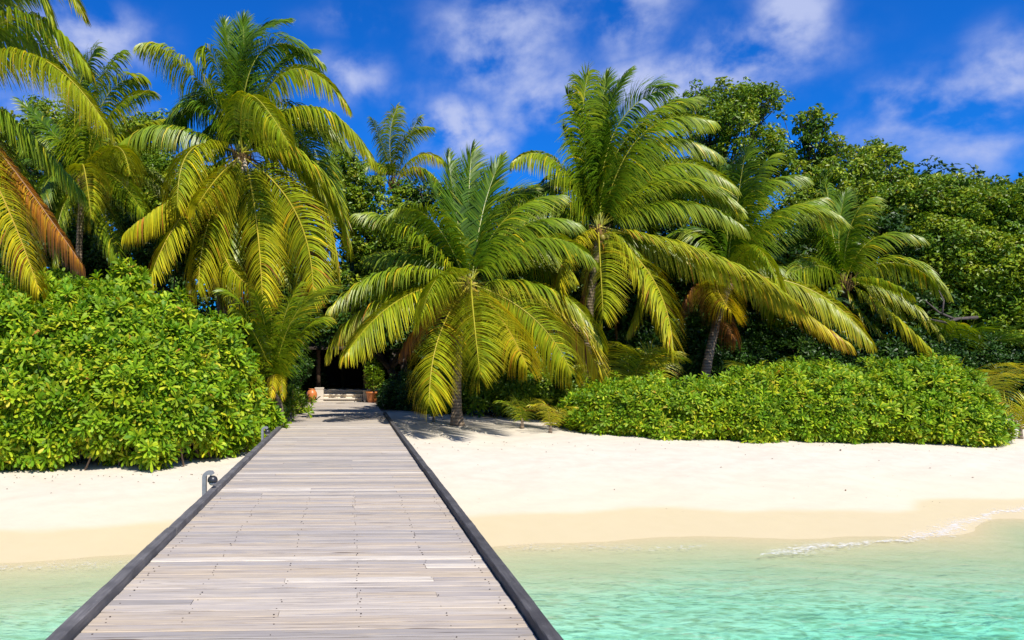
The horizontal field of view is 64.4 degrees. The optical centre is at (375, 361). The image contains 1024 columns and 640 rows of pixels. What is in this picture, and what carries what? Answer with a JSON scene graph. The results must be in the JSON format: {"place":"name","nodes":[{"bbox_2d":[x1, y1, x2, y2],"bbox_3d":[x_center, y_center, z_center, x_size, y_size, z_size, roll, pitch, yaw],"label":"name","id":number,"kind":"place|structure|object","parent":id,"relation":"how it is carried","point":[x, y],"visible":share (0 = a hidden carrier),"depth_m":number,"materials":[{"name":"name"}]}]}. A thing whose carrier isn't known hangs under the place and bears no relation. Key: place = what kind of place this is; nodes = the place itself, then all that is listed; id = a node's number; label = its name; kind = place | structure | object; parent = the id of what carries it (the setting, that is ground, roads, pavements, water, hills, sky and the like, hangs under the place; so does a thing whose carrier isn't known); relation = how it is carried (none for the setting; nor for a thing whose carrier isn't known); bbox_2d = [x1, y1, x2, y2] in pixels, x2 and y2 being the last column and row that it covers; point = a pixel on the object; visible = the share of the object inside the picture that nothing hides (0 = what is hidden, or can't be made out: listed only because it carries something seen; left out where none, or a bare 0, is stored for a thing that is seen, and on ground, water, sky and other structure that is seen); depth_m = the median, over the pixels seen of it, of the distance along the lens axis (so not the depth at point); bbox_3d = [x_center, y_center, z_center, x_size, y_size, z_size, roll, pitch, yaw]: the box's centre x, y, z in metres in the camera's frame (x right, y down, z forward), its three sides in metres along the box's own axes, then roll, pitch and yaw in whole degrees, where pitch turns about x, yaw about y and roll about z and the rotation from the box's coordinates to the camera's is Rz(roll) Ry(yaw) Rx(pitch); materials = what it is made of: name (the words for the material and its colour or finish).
{"place":"outdoors","nodes":[
{"label":"outdoors","id":0,"kind":"place"},
{"bbox_2d":[315,387,323,401],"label":"pillar","id":1,"kind":"structure","parent":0,"point":[320,391],"depth_m":33.73,"materials":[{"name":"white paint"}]},
{"bbox_2d":[0,398,1023,639],"bbox_3d":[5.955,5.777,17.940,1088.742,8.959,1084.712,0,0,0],"label":"beach","id":2,"kind":"structure","parent":0,"point":[515,493],"depth_m":12.73,"materials":[{"name":"beige sand"}]},
{"bbox_2d":[0,0,114,306],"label":"palm tree","id":3,"kind":"object","parent":2,"relation":"on","point":[22,192],"visible":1,"depth_m":19.43,"materials":[{"name":"green plant"}]},
{"bbox_2d":[10,39,175,277],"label":"palm tree","id":4,"kind":"object","parent":2,"relation":"on","point":[86,152],"visible":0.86,"depth_m":25.17,"materials":[{"name":"green plant"}]},
{"bbox_2d":[0,93,206,268],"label":"broadleaf tree","id":5,"kind":"object","parent":2,"relation":"on","point":[159,164],"visible":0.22,"depth_m":29.12,"materials":[{"name":"green plant"}]},
{"bbox_2d":[0,253,291,472],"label":"shrub","id":6,"kind":"object","parent":2,"relation":"on","point":[110,368],"visible":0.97,"depth_m":16.73,"materials":[{"name":"green plant"}]},
{"bbox_2d":[0,180,337,383],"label":"broadleaf tree","id":7,"kind":"object","parent":2,"relation":"on","point":[93,258],"visible":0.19,"depth_m":27.41,"materials":[{"name":"green plant"}]},
{"bbox_2d":[114,9,378,320],"bbox_3d":[-3.984,-4.580,23.907,7.109,13.048,7.343,0,0,-24],"label":"palm tree","id":8,"kind":"object","parent":2,"relation":"on","point":[250,118],"visible":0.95,"depth_m":23.39,"materials":[{"name":"green plant"}]},
{"bbox_2d":[197,302,314,390],"bbox_3d":[-5.672,-0.189,30.186,6.724,4.259,4.435,0,0,0],"label":"shrub","id":9,"kind":"object","parent":2,"relation":"on","point":[304,373],"visible":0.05,"depth_m":29.58,"materials":[{"name":"green plant"}]},
{"bbox_2d":[212,281,344,420],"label":"young palm","id":10,"kind":"object","parent":2,"relation":"on","point":[278,347],"visible":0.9,"depth_m":20.73,"materials":[{"name":"green plant"}]},
{"bbox_2d":[264,382,320,420],"bbox_3d":[-2.900,1.309,24.768,2.431,1.438,5.657,0,0,0],"label":"shrub","id":11,"kind":"object","parent":2,"relation":"on","point":[295,401],"visible":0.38,"depth_m":24.38,"materials":[{"name":"green plant"}]},
{"bbox_2d":[45,402,563,639],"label":"jetty","id":12,"kind":"object","parent":2,"relation":"on","point":[340,521],"visible":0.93,"depth_m":6.79,"materials":[{"name":"grey wood"}]},
{"bbox_2d":[202,470,217,495],"bbox_3d":[-2.134,1.763,10.281,0.195,0.714,0.132,0,0,-2],"label":"jetty light","id":13,"kind":"object","parent":12,"relation":"attached to","point":[212,480],"visible":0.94,"depth_m":10.23,"materials":[{"name":"grey metal"}]},
{"bbox_2d":[261,426,269,440],"bbox_3d":[-2.383,1.763,17.327,0.195,0.714,0.132,0,0,-2],"label":"jetty light","id":14,"kind":"object","parent":12,"relation":"attached to","point":[267,431],"visible":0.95,"depth_m":17.28,"materials":[{"name":"grey metal"}]},
{"bbox_2d":[307,389,316,402],"bbox_3d":[-2.651,1.410,33.200,0.450,0.580,0.450,0,0,0],"label":"jar","id":15,"kind":"object","parent":12,"relation":"on","point":[312,392],"visible":0.73,"depth_m":33.04,"materials":[{"name":"ceramic"}]},
{"bbox_2d":[363,357,384,402],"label":"potted shrub","id":16,"kind":"object","parent":12,"relation":"on","point":[370,370],"visible":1,"depth_m":33.04,"materials":[{"name":"green plant"}]},
{"bbox_2d":[300,337,330,397],"bbox_3d":[-3.267,0.173,37.146,2.516,3.268,2.998,0,0,0],"label":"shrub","id":17,"kind":"object","parent":2,"relation":"on","point":[310,383],"visible":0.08,"depth_m":36.37,"materials":[{"name":"green plant"}]},
{"bbox_2d":[320,390,362,401],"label":"entrance steps","id":18,"kind":"structure","parent":2,"relation":"on","point":[342,395],"depth_m":34.11,"materials":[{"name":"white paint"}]},
{"bbox_2d":[362,390,369,401],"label":"pillar","id":19,"kind":"structure","parent":2,"relation":"on","point":[364,396],"depth_m":33.77,"materials":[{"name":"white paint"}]},
{"bbox_2d":[304,341,437,399],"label":"pavilion","id":20,"kind":"structure","parent":2,"relation":"on","point":[345,378],"depth_m":41.85,"materials":[{"name":"brown wood"}]},
{"bbox_2d":[313,146,434,372],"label":"broadleaf tree","id":21,"kind":"object","parent":2,"relation":"on","point":[359,194],"visible":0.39,"depth_m":33.79,"materials":[{"name":"green plant"}]},
{"bbox_2d":[303,267,465,377],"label":"broadleaf tree","id":22,"kind":"object","parent":2,"relation":"on","point":[332,330],"visible":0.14,"depth_m":32.92,"materials":[{"name":"green plant"}]},
{"bbox_2d":[346,102,446,377],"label":"palm tree","id":23,"kind":"object","parent":2,"relation":"on","point":[391,168],"visible":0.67,"depth_m":36.90,"materials":[{"name":"green plant"}]},
{"bbox_2d":[374,368,423,411],"bbox_3d":[1.194,1.070,30.096,2.398,1.750,3.461,0,0,-9],"label":"shrub","id":24,"kind":"object","parent":2,"relation":"on","point":[393,394],"visible":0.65,"depth_m":29.36,"materials":[{"name":"green plant"}]},
{"bbox_2d":[419,398,450,421],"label":"young palm","id":25,"kind":"object","parent":2,"relation":"on","point":[432,414],"visible":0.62,"depth_m":24.36,"materials":[{"name":"green plant"}]},
{"bbox_2d":[324,139,609,425],"bbox_3d":[2.555,-2.526,23.026,7.440,8.974,6.891,0,0,36],"label":"palm tree","id":26,"kind":"object","parent":2,"relation":"on","point":[466,248],"visible":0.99,"depth_m":22.92,"materials":[{"name":"green plant"}]},
{"bbox_2d":[412,339,582,420],"bbox_3d":[4.038,0.560,27.323,6.706,2.819,4.120,0,0,30],"label":"shrub","id":27,"kind":"object","parent":2,"relation":"on","point":[502,387],"visible":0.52,"depth_m":25.86,"materials":[{"name":"green plant"}]},
{"bbox_2d":[385,179,613,409],"bbox_3d":[3.250,-2.869,31.160,6.572,9.771,12.030,0,0,-30],"label":"broadleaf tree","id":28,"kind":"object","parent":2,"relation":"on","point":[431,202],"visible":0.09,"depth_m":28.54,"materials":[{"name":"green plant"}]},
{"bbox_2d":[14,442,996,508],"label":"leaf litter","id":29,"kind":"object","parent":2,"relation":"on","point":[441,470],"visible":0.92,"depth_m":15.88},
{"bbox_2d":[0,141,1023,359],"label":"woodland","id":30,"kind":"object","parent":2,"relation":"on","point":[211,299],"visible":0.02,"depth_m":41.23,"materials":[{"name":"green plant"}]},
{"bbox_2d":[493,396,552,428],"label":"young palm","id":31,"kind":"object","parent":2,"relation":"on","point":[522,417],"visible":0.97,"depth_m":22.55,"materials":[{"name":"green plant"}]},
{"bbox_2d":[527,401,578,432],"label":"young palm","id":32,"kind":"object","parent":2,"relation":"on","point":[545,411],"visible":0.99,"depth_m":21.52,"materials":[{"name":"green plant"}]},
{"bbox_2d":[574,340,691,384],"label":"young palm","id":33,"kind":"object","parent":2,"relation":"on","point":[624,362],"visible":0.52,"depth_m":24.87,"materials":[{"name":"green plant"}]},
{"bbox_2d":[560,330,732,386],"bbox_3d":[9.477,0.365,28.083,7.950,3.296,4.856,0,0,0],"label":"shrub","id":34,"kind":"object","parent":2,"relation":"on","point":[694,366],"visible":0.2,"depth_m":26.78,"materials":[{"name":"green plant"}]},
{"bbox_2d":[538,145,758,356],"bbox_3d":[10.136,-3.211,29.379,9.163,10.503,5.485,0,0,0],"label":"broadleaf tree","id":35,"kind":"object","parent":2,"relation":"on","point":[678,287],"visible":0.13,"depth_m":28.25,"materials":[{"name":"green plant"}]},
{"bbox_2d":[490,61,809,385],"bbox_3d":[7.886,-4.081,25.986,7.421,12.041,8.474,0,0,-20],"label":"palm tree","id":36,"kind":"object","parent":2,"relation":"on","point":[607,185],"visible":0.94,"depth_m":25.61,"materials":[{"name":"green plant"}]},
{"bbox_2d":[553,368,793,443],"bbox_3d":[8.234,1.130,22.177,6.276,2.043,5.374,0,0,0],"label":"shrub","id":37,"kind":"object","parent":2,"relation":"on","point":[653,405],"visible":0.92,"depth_m":20.67,"materials":[{"name":"green plant"}]},
{"bbox_2d":[663,76,807,224],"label":"broadleaf tree","id":38,"kind":"object","parent":2,"relation":"on","point":[741,107],"visible":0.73,"depth_m":31.48,"materials":[{"name":"green plant"}]},
{"bbox_2d":[652,142,877,376],"bbox_3d":[13.036,-2.807,26.722,6.590,9.629,7.067,0,0,0],"label":"palm tree","id":39,"kind":"object","parent":2,"relation":"on","point":[752,254],"visible":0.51,"depth_m":26.40,"materials":[{"name":"green plant"}]},
{"bbox_2d":[724,356,818,374],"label":"young palm","id":40,"kind":"object","parent":2,"relation":"on","point":[766,363],"visible":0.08,"depth_m":24.98,"materials":[{"name":"green plant"}]},
{"bbox_2d":[775,103,842,276],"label":"broadleaf tree","id":41,"kind":"object","parent":2,"relation":"on","point":[816,133],"visible":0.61,"depth_m":32.88,"materials":[{"name":"green plant"}]},
{"bbox_2d":[680,205,963,355],"bbox_3d":[16.194,-1.923,29.038,9.791,7.932,4.965,0,0,0],"label":"broadleaf tree","id":42,"kind":"object","parent":2,"relation":"on","point":[888,223],"visible":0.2,"depth_m":28.10,"materials":[{"name":"green plant"}]},
{"bbox_2d":[925,290,978,323],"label":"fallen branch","id":43,"kind":"object","parent":42,"relation":"attached to","point":[956,318],"visible":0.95,"depth_m":26.67,"materials":[{"name":"grey wood"}]},
{"bbox_2d":[755,135,914,237],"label":"broadleaf tree","id":44,"kind":"object","parent":2,"relation":"on","point":[867,165],"visible":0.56,"depth_m":30.75,"materials":[{"name":"green plant"}]},
{"bbox_2d":[738,173,953,356],"bbox_3d":[16.529,-2.505,28.155,5.936,8.831,6.236,0,0,-38],"label":"palm tree","id":45,"kind":"object","parent":2,"relation":"on","point":[850,250],"visible":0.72,"depth_m":27.64,"materials":[{"name":"green plant"}]},
{"bbox_2d":[714,349,1020,447],"bbox_3d":[12.649,0.951,22.018,7.749,2.591,5.955,0,0,0],"label":"shrub","id":46,"kind":"object","parent":2,"relation":"on","point":[922,399],"visible":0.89,"depth_m":19.96,"materials":[{"name":"green plant"}]},
{"bbox_2d":[721,322,1023,417],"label":"shrub","id":47,"kind":"object","parent":2,"relation":"on","point":[773,349],"visible":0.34,"depth_m":26.48,"materials":[{"name":"green plant"}]},
{"bbox_2d":[865,170,1023,331],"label":"broadleaf tree","id":48,"kind":"object","parent":2,"relation":"on","point":[946,213],"visible":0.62,"depth_m":28.59,"materials":[{"name":"green plant"}]},
{"bbox_2d":[882,315,1023,356],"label":"young palm","id":49,"kind":"object","parent":2,"relation":"on","point":[963,334],"visible":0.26,"depth_m":26.39,"materials":[{"name":"green plant"}]},
{"bbox_2d":[945,177,1023,350],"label":"broadleaf tree","id":50,"kind":"object","parent":2,"relation":"on","point":[1011,241],"visible":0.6,"depth_m":27.68,"materials":[{"name":"green plant"}]},
{"bbox_2d":[960,359,1023,405],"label":"young palm","id":51,"kind":"object","parent":2,"relation":"on","point":[996,379],"visible":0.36,"depth_m":25.00,"materials":[{"name":"green plant"}]},
{"bbox_2d":[999,391,1023,438],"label":"young palm","id":52,"kind":"object","parent":2,"relation":"on","point":[1018,409],"visible":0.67,"depth_m":20.61,"materials":[{"name":"green plant"}]},
{"bbox_2d":[0,519,1023,639],"bbox_3d":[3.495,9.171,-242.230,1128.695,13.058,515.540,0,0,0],"label":"sea","id":53,"kind":"structure","parent":0,"point":[781,583],"depth_m":9.38,"materials":[{"name":"liquid"}]},
{"bbox_2d":[39,508,1023,567],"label":"foam","id":54,"kind":"object","parent":53,"relation":"on","point":[955,524],"visible":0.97,"depth_m":12.41,"materials":[{"name":"white"}]},
{"bbox_2d":[0,0,1023,356],"label":"sky","id":55,"kind":"structure","parent":0,"point":[944,79],"materials":[{"name":"blue"}]}
]}

